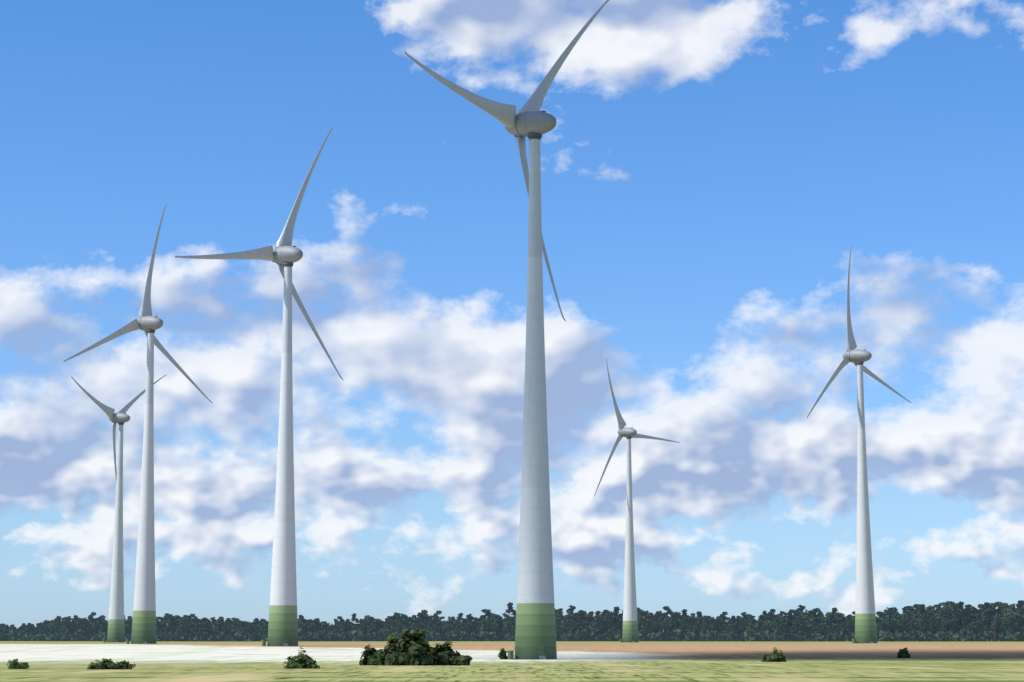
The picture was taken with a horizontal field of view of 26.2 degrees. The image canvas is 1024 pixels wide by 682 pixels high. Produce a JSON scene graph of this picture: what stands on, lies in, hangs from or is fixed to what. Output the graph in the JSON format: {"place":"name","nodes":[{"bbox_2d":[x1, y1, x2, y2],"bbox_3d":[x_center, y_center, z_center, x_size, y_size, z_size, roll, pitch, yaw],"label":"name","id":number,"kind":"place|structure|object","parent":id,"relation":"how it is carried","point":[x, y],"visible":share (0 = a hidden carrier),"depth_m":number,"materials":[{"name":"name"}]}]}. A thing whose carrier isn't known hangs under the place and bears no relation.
{"place":"outdoors","nodes":[
{"label":"outdoors","id":0,"kind":"place"},
{"bbox_2d":[0,641,1023,681],"bbox_3d":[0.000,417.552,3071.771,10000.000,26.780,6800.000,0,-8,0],"label":"field ground","id":1,"kind":"structure","parent":0,"point":[574,661],"depth_m":289.83,"materials":[{"name":"green plant"}]},
{"bbox_2d":[6,659,28,668],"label":"bush","id":2,"kind":"object","parent":1,"relation":"on","point":[14,664],"visible":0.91,"depth_m":209.22,"materials":[{"name":"green plant"}]},
{"bbox_2d":[50,620,62,631],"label":"forest tree","id":3,"kind":"object","parent":1,"relation":"on","point":[53,624],"visible":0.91,"depth_m":1569.02,"materials":[{"name":"green plant"}]},
{"bbox_2d":[59,622,70,632],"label":"forest tree","id":4,"kind":"object","parent":1,"relation":"on","point":[66,625],"visible":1,"depth_m":1553.60,"materials":[{"name":"green plant"}]},
{"bbox_2d":[62,616,70,627],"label":"forest tree","id":5,"kind":"object","parent":1,"relation":"on","point":[67,619],"visible":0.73,"depth_m":1567.15,"materials":[{"name":"green plant"}]},
{"bbox_2d":[78,618,89,630],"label":"forest tree","id":6,"kind":"object","parent":1,"relation":"on","point":[84,622],"visible":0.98,"depth_m":1558.55,"materials":[{"name":"green plant"}]},
{"bbox_2d":[98,622,106,632],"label":"forest tree","id":7,"kind":"object","parent":1,"relation":"on","point":[102,627],"visible":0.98,"depth_m":1536.99,"materials":[{"name":"green plant"}]},
{"bbox_2d":[87,658,135,668],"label":"bush","id":8,"kind":"object","parent":1,"relation":"on","point":[106,664],"visible":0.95,"depth_m":204.52,"materials":[{"name":"green plant"}]},
{"bbox_2d":[71,374,166,641],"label":"wind turbine","id":9,"kind":"object","parent":1,"relation":"on","point":[115,632],"visible":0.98,"depth_m":979.12,"materials":[{"name":"paint"}]},
{"bbox_2d":[63,205,212,643],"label":"wind turbine","id":10,"kind":"object","parent":1,"relation":"on","point":[144,605],"visible":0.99,"depth_m":683.12,"materials":[{"name":"paint"}]},
{"bbox_2d":[156,617,165,629],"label":"forest tree","id":11,"kind":"object","parent":1,"relation":"on","point":[160,622],"visible":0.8,"depth_m":1521.71,"materials":[{"name":"green plant"}]},
{"bbox_2d":[162,615,171,631],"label":"forest tree","id":12,"kind":"object","parent":1,"relation":"on","point":[165,619],"visible":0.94,"depth_m":1517.77,"materials":[{"name":"green plant"}]},
{"bbox_2d":[167,616,177,632],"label":"forest tree","id":13,"kind":"object","parent":1,"relation":"on","point":[174,622],"visible":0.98,"depth_m":1509.26,"materials":[{"name":"green plant"}]},
{"bbox_2d":[178,621,190,631],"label":"forest tree","id":14,"kind":"object","parent":1,"relation":"on","point":[186,624],"visible":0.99,"depth_m":1493.74,"materials":[{"name":"green plant"}]},
{"bbox_2d":[190,621,200,631],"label":"forest tree","id":15,"kind":"object","parent":1,"relation":"on","point":[198,627],"visible":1,"depth_m":1492.25,"materials":[{"name":"green plant"}]},
{"bbox_2d":[202,618,210,631],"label":"forest tree","id":16,"kind":"object","parent":1,"relation":"on","point":[208,622],"visible":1,"depth_m":1481.71,"materials":[{"name":"green plant"}]},
{"bbox_2d":[215,620,227,630],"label":"forest tree","id":17,"kind":"object","parent":1,"relation":"on","point":[218,622],"visible":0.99,"depth_m":1486.88,"materials":[{"name":"green plant"}]},
{"bbox_2d":[175,128,343,645],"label":"wind turbine","id":18,"kind":"object","parent":1,"relation":"on","point":[284,254],"visible":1,"depth_m":558.04,"materials":[{"name":"paint"}]},
{"bbox_2d":[282,647,319,668],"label":"bush","id":19,"kind":"object","parent":1,"relation":"on","point":[302,661],"visible":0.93,"depth_m":212.26,"materials":[{"name":"green plant"}]},
{"bbox_2d":[302,622,312,632],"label":"forest tree","id":20,"kind":"object","parent":1,"relation":"on","point":[305,626],"visible":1,"depth_m":1446.93,"materials":[{"name":"green plant"}]},
{"bbox_2d":[310,618,321,631],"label":"forest tree","id":21,"kind":"object","parent":1,"relation":"on","point":[315,620],"visible":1,"depth_m":1453.92,"materials":[{"name":"green plant"}]},
{"bbox_2d":[340,622,348,632],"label":"forest tree","id":22,"kind":"object","parent":1,"relation":"on","point":[343,628],"visible":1,"depth_m":1440.98,"materials":[{"name":"green plant"}]},
{"bbox_2d":[347,613,359,626],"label":"forest tree","id":23,"kind":"object","parent":1,"relation":"on","point":[354,618],"visible":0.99,"depth_m":1459.44,"materials":[{"name":"green plant"}]},
{"bbox_2d":[360,617,371,632],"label":"forest tree","id":24,"kind":"object","parent":1,"relation":"on","point":[367,621],"visible":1,"depth_m":1442.24,"materials":[{"name":"green plant"}]},
{"bbox_2d":[368,618,381,631],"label":"forest tree","id":25,"kind":"object","parent":1,"relation":"on","point":[375,628],"visible":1,"depth_m":1434.90,"materials":[{"name":"green plant"}]},
{"bbox_2d":[391,616,406,626],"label":"forest tree","id":26,"kind":"object","parent":1,"relation":"on","point":[399,619],"visible":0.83,"depth_m":1440.77,"materials":[{"name":"green plant"}]},
{"bbox_2d":[359,627,472,665],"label":"bush","id":27,"kind":"object","parent":1,"relation":"on","point":[406,649],"visible":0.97,"depth_m":252.34,"materials":[{"name":"green plant"}]},
{"bbox_2d":[413,610,429,626],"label":"forest tree","id":28,"kind":"object","parent":1,"relation":"on","point":[421,613],"visible":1,"depth_m":1441.62,"materials":[{"name":"green plant"}]},
{"bbox_2d":[423,615,433,629],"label":"forest tree","id":29,"kind":"object","parent":1,"relation":"on","point":[431,619],"visible":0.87,"depth_m":1442.12,"materials":[{"name":"green plant"}]},
{"bbox_2d":[425,622,433,631],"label":"forest tree","id":30,"kind":"object","parent":1,"relation":"on","point":[428,626],"visible":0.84,"depth_m":1433.96,"materials":[{"name":"green plant"}]},
{"bbox_2d":[433,610,444,621],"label":"forest tree","id":31,"kind":"object","parent":1,"relation":"on","point":[439,612],"visible":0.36,"depth_m":1470.30,"materials":[{"name":"green plant"}]},
{"bbox_2d":[442,624,452,631],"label":"forest tree","id":32,"kind":"object","parent":1,"relation":"on","point":[446,628],"visible":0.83,"depth_m":1428.35,"materials":[{"name":"green plant"}]},
{"bbox_2d":[466,614,476,632],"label":"forest tree","id":33,"kind":"object","parent":1,"relation":"on","point":[470,623],"visible":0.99,"depth_m":1426.22,"materials":[{"name":"green plant"}]},
{"bbox_2d":[476,620,488,631],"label":"forest tree","id":34,"kind":"object","parent":1,"relation":"on","point":[482,624],"visible":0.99,"depth_m":1421.39,"materials":[{"name":"green plant"}]},
{"bbox_2d":[488,614,503,628],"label":"forest tree","id":35,"kind":"object","parent":1,"relation":"on","point":[494,617],"visible":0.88,"depth_m":1432.24,"materials":[{"name":"green plant"}]},
{"bbox_2d":[498,648,507,658],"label":"bush","id":36,"kind":"object","parent":1,"relation":"on","point":[502,654],"visible":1,"depth_m":399.56,"materials":[{"name":"green plant"}]},
{"bbox_2d":[405,0,608,659],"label":"wind turbine","id":37,"kind":"object","parent":1,"relation":"on","point":[535,634],"visible":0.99,"depth_m":404.85,"materials":[{"name":"paint"}]},
{"bbox_2d":[502,602,515,618],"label":"forest tree","id":38,"kind":"object","parent":1,"relation":"on","point":[510,608],"visible":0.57,"depth_m":1467.23,"materials":[{"name":"green plant"}]},
{"bbox_2d":[504,621,515,631],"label":"forest tree","id":39,"kind":"object","parent":1,"relation":"on","point":[508,627],"visible":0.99,"depth_m":1414.98,"materials":[{"name":"green plant"}]},
{"bbox_2d":[0,628,1023,641],"bbox_3d":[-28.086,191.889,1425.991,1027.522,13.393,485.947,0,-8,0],"label":"forest edge shrubs","id":40,"kind":"object","parent":1,"relation":"on","point":[797,635],"visible":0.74,"depth_m":1402.06,"materials":[{"name":"green plant"}]},
{"bbox_2d":[555,616,567,633],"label":"forest tree","id":41,"kind":"object","parent":1,"relation":"on","point":[558,622],"visible":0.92,"depth_m":1411.25,"materials":[{"name":"green plant"}]},
{"bbox_2d":[565,605,575,615],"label":"forest tree","id":42,"kind":"object","parent":1,"relation":"on","point":[570,610],"visible":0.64,"depth_m":1436.34,"materials":[{"name":"green plant"}]},
{"bbox_2d":[571,613,583,630],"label":"forest tree","id":43,"kind":"object","parent":1,"relation":"on","point":[578,618],"visible":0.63,"depth_m":1425.68,"materials":[{"name":"green plant"}]},
{"bbox_2d":[575,610,587,629],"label":"forest tree","id":44,"kind":"object","parent":1,"relation":"on","point":[581,612],"visible":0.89,"depth_m":1427.01,"materials":[{"name":"green plant"}]},
{"bbox_2d":[584,614,593,628],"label":"forest tree","id":45,"kind":"object","parent":1,"relation":"on","point":[589,618],"visible":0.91,"depth_m":1420.95,"materials":[{"name":"green plant"}]},
{"bbox_2d":[589,621,596,634],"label":"forest tree","id":46,"kind":"object","parent":1,"relation":"on","point":[593,626],"visible":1,"depth_m":1405.52,"materials":[{"name":"green plant"}]},
{"bbox_2d":[595,616,607,632],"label":"forest tree","id":47,"kind":"object","parent":1,"relation":"on","point":[600,620],"visible":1,"depth_m":1412.97,"materials":[{"name":"green plant"}]},
{"bbox_2d":[608,606,622,626],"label":"forest tree","id":48,"kind":"object","parent":1,"relation":"on","point":[614,613],"visible":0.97,"depth_m":1414.12,"materials":[{"name":"green plant"}]},
{"bbox_2d":[594,358,679,641],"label":"wind turbine","id":49,"kind":"object","parent":1,"relation":"on","point":[630,629],"visible":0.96,"depth_m":1047.99,"materials":[{"name":"paint"}]},
{"bbox_2d":[637,609,647,628],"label":"forest tree","id":50,"kind":"object","parent":1,"relation":"on","point":[640,612],"visible":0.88,"depth_m":1414.53,"materials":[{"name":"green plant"}]},
{"bbox_2d":[645,612,657,628],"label":"forest tree","id":51,"kind":"object","parent":1,"relation":"on","point":[654,620],"visible":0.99,"depth_m":1402.78,"materials":[{"name":"green plant"}]},
{"bbox_2d":[658,622,668,632],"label":"forest tree","id":52,"kind":"object","parent":1,"relation":"on","point":[660,624],"visible":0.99,"depth_m":1396.95,"materials":[{"name":"green plant"}]},
{"bbox_2d":[661,606,672,617],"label":"forest tree","id":53,"kind":"object","parent":1,"relation":"on","point":[667,609],"visible":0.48,"depth_m":1430.33,"materials":[{"name":"green plant"}]},
{"bbox_2d":[661,617,676,632],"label":"forest tree","id":54,"kind":"object","parent":1,"relation":"on","point":[666,620],"visible":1,"depth_m":1399.01,"materials":[{"name":"green plant"}]},
{"bbox_2d":[667,612,679,629],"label":"forest tree","id":55,"kind":"object","parent":1,"relation":"on","point":[674,617],"visible":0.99,"depth_m":1403.84,"materials":[{"name":"green plant"}]},
{"bbox_2d":[678,618,690,629],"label":"forest tree","id":56,"kind":"object","parent":1,"relation":"on","point":[685,622],"visible":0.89,"depth_m":1407.23,"materials":[{"name":"green plant"}]},
{"bbox_2d":[702,616,708,629],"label":"forest tree","id":57,"kind":"object","parent":1,"relation":"on","point":[705,623],"visible":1,"depth_m":1397.17,"materials":[{"name":"green plant"}]},
{"bbox_2d":[708,618,716,630],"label":"forest tree","id":58,"kind":"object","parent":1,"relation":"on","point":[711,626],"visible":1,"depth_m":1391.63,"materials":[{"name":"green plant"}]},
{"bbox_2d":[717,611,729,629],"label":"forest tree","id":59,"kind":"object","parent":1,"relation":"on","point":[722,615],"visible":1,"depth_m":1397.62,"materials":[{"name":"green plant"}]},
{"bbox_2d":[734,617,743,632],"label":"forest tree","id":60,"kind":"object","parent":1,"relation":"on","point":[736,621],"visible":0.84,"depth_m":1394.30,"materials":[{"name":"green plant"}]},
{"bbox_2d":[737,621,746,632],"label":"forest tree","id":61,"kind":"object","parent":1,"relation":"on","point":[742,627],"visible":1,"depth_m":1380.52,"materials":[{"name":"green plant"}]},
{"bbox_2d":[746,619,754,630],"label":"forest tree","id":62,"kind":"object","parent":1,"relation":"on","point":[751,625],"visible":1,"depth_m":1377.09,"materials":[{"name":"green plant"}]},
{"bbox_2d":[754,620,763,630],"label":"forest tree","id":63,"kind":"object","parent":1,"relation":"on","point":[759,623],"visible":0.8,"depth_m":1389.85,"materials":[{"name":"green plant"}]},
{"bbox_2d":[762,620,772,632],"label":"forest tree","id":64,"kind":"object","parent":1,"relation":"on","point":[767,623],"visible":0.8,"depth_m":1383.53,"materials":[{"name":"green plant"}]},
{"bbox_2d":[768,609,777,622],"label":"forest tree","id":65,"kind":"object","parent":1,"relation":"on","point":[770,614],"visible":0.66,"depth_m":1398.63,"materials":[{"name":"green plant"}]},
{"bbox_2d":[761,647,786,661],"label":"bush","id":66,"kind":"object","parent":1,"relation":"on","point":[776,656],"visible":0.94,"depth_m":329.10,"materials":[{"name":"green plant"}]},
{"bbox_2d":[770,615,782,630],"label":"forest tree","id":67,"kind":"object","parent":1,"relation":"on","point":[777,622],"visible":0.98,"depth_m":1369.76,"materials":[{"name":"green plant"}]},
{"bbox_2d":[778,611,788,630],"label":"forest tree","id":68,"kind":"object","parent":1,"relation":"on","point":[784,617],"visible":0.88,"depth_m":1380.66,"materials":[{"name":"green plant"}]},
{"bbox_2d":[787,611,795,626],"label":"forest tree","id":69,"kind":"object","parent":1,"relation":"on","point":[790,616],"visible":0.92,"depth_m":1381.64,"materials":[{"name":"green plant"}]},
{"bbox_2d":[806,615,815,631],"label":"forest tree","id":70,"kind":"object","parent":1,"relation":"on","point":[811,622],"visible":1,"depth_m":1362.32,"materials":[{"name":"green plant"}]},
{"bbox_2d":[800,610,823,628],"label":"forest tree","id":71,"kind":"object","parent":1,"relation":"on","point":[810,613],"visible":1,"depth_m":1370.28,"materials":[{"name":"green plant"}]},
{"bbox_2d":[821,612,832,628],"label":"forest tree","id":72,"kind":"object","parent":1,"relation":"on","point":[827,623],"visible":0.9,"depth_m":1366.55,"materials":[{"name":"green plant"}]},
{"bbox_2d":[826,607,840,623],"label":"forest tree","id":73,"kind":"object","parent":1,"relation":"on","point":[834,610],"visible":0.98,"depth_m":1371.64,"materials":[{"name":"green plant"}]},
{"bbox_2d":[830,612,848,628],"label":"forest tree","id":74,"kind":"object","parent":1,"relation":"on","point":[837,616],"visible":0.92,"depth_m":1364.84,"materials":[{"name":"green plant"}]},
{"bbox_2d":[841,621,854,632],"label":"forest tree","id":75,"kind":"object","parent":1,"relation":"on","point":[851,625],"visible":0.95,"depth_m":1348.16,"materials":[{"name":"green plant"}]},
{"bbox_2d":[807,247,911,642],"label":"wind turbine","id":76,"kind":"object","parent":1,"relation":"on","point":[865,624],"visible":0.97,"depth_m":763.34,"materials":[{"name":"paint"}]},
{"bbox_2d":[878,611,885,629],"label":"forest tree","id":77,"kind":"object","parent":1,"relation":"on","point":[881,616],"visible":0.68,"depth_m":1350.42,"materials":[{"name":"green plant"}]},
{"bbox_2d":[881,610,894,641],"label":"forest tree","id":78,"kind":"object","parent":1,"relation":"on","point":[887,620],"visible":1,"depth_m":1333.60,"materials":[{"name":"green plant"}]},
{"bbox_2d":[884,607,898,619],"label":"forest tree","id":79,"kind":"object","parent":1,"relation":"on","point":[895,609],"visible":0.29,"depth_m":1381.68,"materials":[{"name":"green plant"}]},
{"bbox_2d":[897,647,910,657],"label":"dark bush","id":80,"kind":"object","parent":1,"relation":"on","point":[902,653],"visible":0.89,"depth_m":415.25,"materials":[{"name":"green plant"}]},
{"bbox_2d":[902,606,914,619],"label":"forest tree","id":81,"kind":"object","parent":1,"relation":"on","point":[911,608],"visible":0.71,"depth_m":1350.59,"materials":[{"name":"green plant"}]},
{"bbox_2d":[911,604,924,621],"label":"forest tree","id":82,"kind":"object","parent":1,"relation":"on","point":[918,611],"visible":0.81,"depth_m":1345.35,"materials":[{"name":"green plant"}]},
{"bbox_2d":[927,619,940,634],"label":"forest tree","id":83,"kind":"object","parent":1,"relation":"on","point":[932,623],"visible":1,"depth_m":1321.79,"materials":[{"name":"green plant"}]},
{"bbox_2d":[933,607,950,630],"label":"forest tree","id":84,"kind":"object","parent":1,"relation":"on","point":[937,614],"visible":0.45,"depth_m":1332.59,"materials":[{"name":"green plant"}]},
{"bbox_2d":[934,609,951,640],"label":"forest tree","id":85,"kind":"object","parent":1,"relation":"on","point":[945,617],"visible":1,"depth_m":1316.28,"materials":[{"name":"green plant"}]},
{"bbox_2d":[942,603,952,629],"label":"forest tree","id":86,"kind":"object","parent":1,"relation":"on","point":[945,607],"visible":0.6,"depth_m":1330.96,"materials":[{"name":"green plant"}]},
{"bbox_2d":[940,604,956,626],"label":"forest tree","id":87,"kind":"object","parent":1,"relation":"on","point":[951,609],"visible":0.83,"depth_m":1325.31,"materials":[{"name":"green plant"}]},
{"bbox_2d":[951,601,971,627],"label":"forest tree","id":88,"kind":"object","parent":1,"relation":"on","point":[960,604],"visible":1,"depth_m":1313.18,"materials":[{"name":"green plant"}]},
{"bbox_2d":[956,612,970,627],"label":"forest tree","id":89,"kind":"object","parent":1,"relation":"on","point":[964,623],"visible":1,"depth_m":1312.97,"materials":[{"name":"green plant"}]},
{"bbox_2d":[966,623,977,639],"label":"forest tree","id":90,"kind":"object","parent":1,"relation":"on","point":[972,628],"visible":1,"depth_m":1306.54,"materials":[{"name":"green plant"}]},
{"bbox_2d":[966,606,978,623],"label":"forest tree","id":91,"kind":"object","parent":1,"relation":"on","point":[973,610],"visible":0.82,"depth_m":1321.97,"materials":[{"name":"green plant"}]},
{"bbox_2d":[973,605,986,617],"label":"forest tree","id":92,"kind":"object","parent":1,"relation":"on","point":[982,608],"visible":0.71,"depth_m":1326.91,"materials":[{"name":"green plant"}]},
{"bbox_2d":[975,612,990,628],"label":"forest tree","id":93,"kind":"object","parent":1,"relation":"on","point":[982,615],"visible":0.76,"depth_m":1315.46,"materials":[{"name":"green plant"}]},
{"bbox_2d":[977,608,999,627],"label":"forest tree","id":94,"kind":"object","parent":1,"relation":"on","point":[991,612],"visible":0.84,"depth_m":1313.41,"materials":[{"name":"green plant"}]},
{"bbox_2d":[987,603,997,618],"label":"forest tree","id":95,"kind":"object","parent":1,"relation":"on","point":[993,606],"visible":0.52,"depth_m":1326.97,"materials":[{"name":"green plant"}]},
{"bbox_2d":[990,616,1003,633],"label":"forest tree","id":96,"kind":"object","parent":1,"relation":"on","point":[995,621],"visible":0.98,"depth_m":1296.85,"materials":[{"name":"green plant"}]},
{"bbox_2d":[994,602,1006,616],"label":"forest tree","id":97,"kind":"object","parent":1,"relation":"on","point":[1000,604],"visible":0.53,"depth_m":1331.00,"materials":[{"name":"green plant"}]},
{"bbox_2d":[1002,603,1015,615],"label":"forest tree","id":98,"kind":"object","parent":1,"relation":"on","point":[1011,607],"visible":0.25,"depth_m":1320.93,"materials":[{"name":"green plant"}]},
{"bbox_2d":[1001,611,1019,628],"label":"forest tree","id":99,"kind":"object","parent":1,"relation":"on","point":[1012,616],"visible":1,"depth_m":1296.93,"materials":[{"name":"green plant"}]},
{"bbox_2d":[0,0,1023,628],"label":"sky","id":100,"kind":"structure","parent":0,"point":[712,171],"materials":[{"name":"blue"}]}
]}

